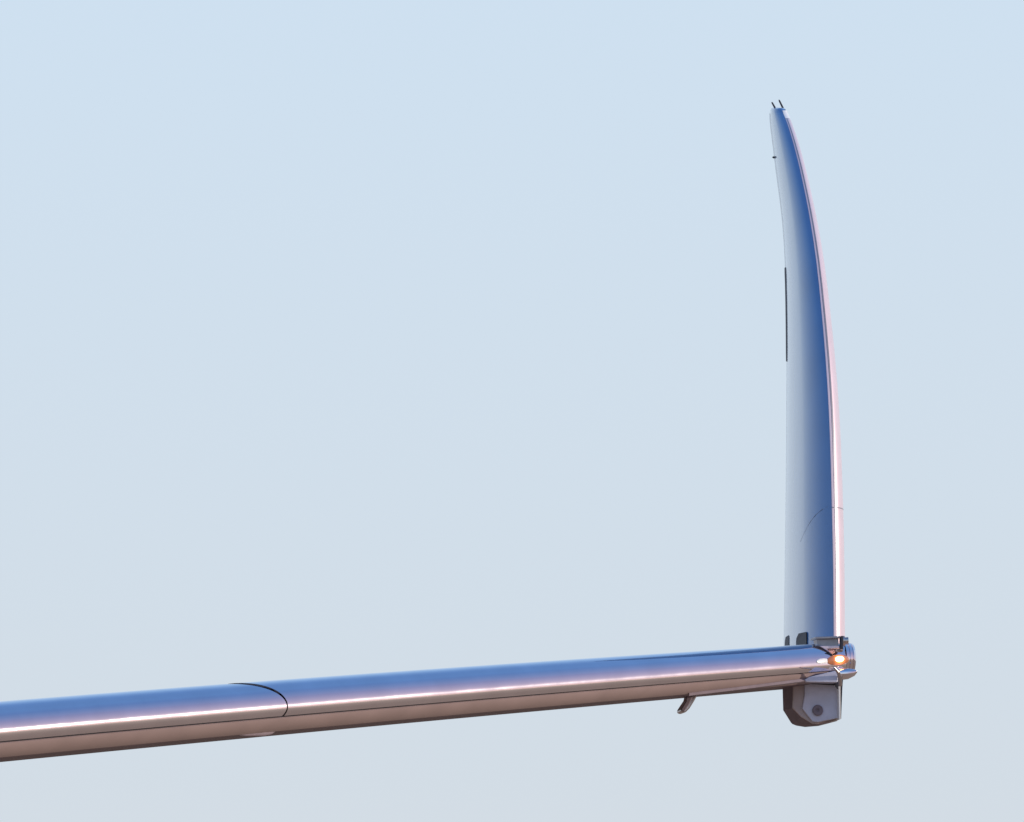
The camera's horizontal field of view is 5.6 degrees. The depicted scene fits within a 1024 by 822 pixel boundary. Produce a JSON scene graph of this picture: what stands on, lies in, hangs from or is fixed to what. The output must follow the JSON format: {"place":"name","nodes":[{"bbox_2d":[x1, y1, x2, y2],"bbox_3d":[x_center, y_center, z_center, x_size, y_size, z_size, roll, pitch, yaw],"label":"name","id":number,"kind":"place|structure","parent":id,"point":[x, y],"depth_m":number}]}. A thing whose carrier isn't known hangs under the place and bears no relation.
{"place":"outdoors","nodes":[
{"label":"outdoors","id":0,"kind":"place"},
{"bbox_2d":[0,100,856,761],"bbox_3d":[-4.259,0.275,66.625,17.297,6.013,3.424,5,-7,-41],"label":"aircraft wing","id":1,"kind":"structure","parent":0,"point":[808,666],"depth_m":69.07},
{"bbox_2d":[0,0,1023,821],"label":"sky","id":2,"kind":"structure","parent":0,"point":[337,337]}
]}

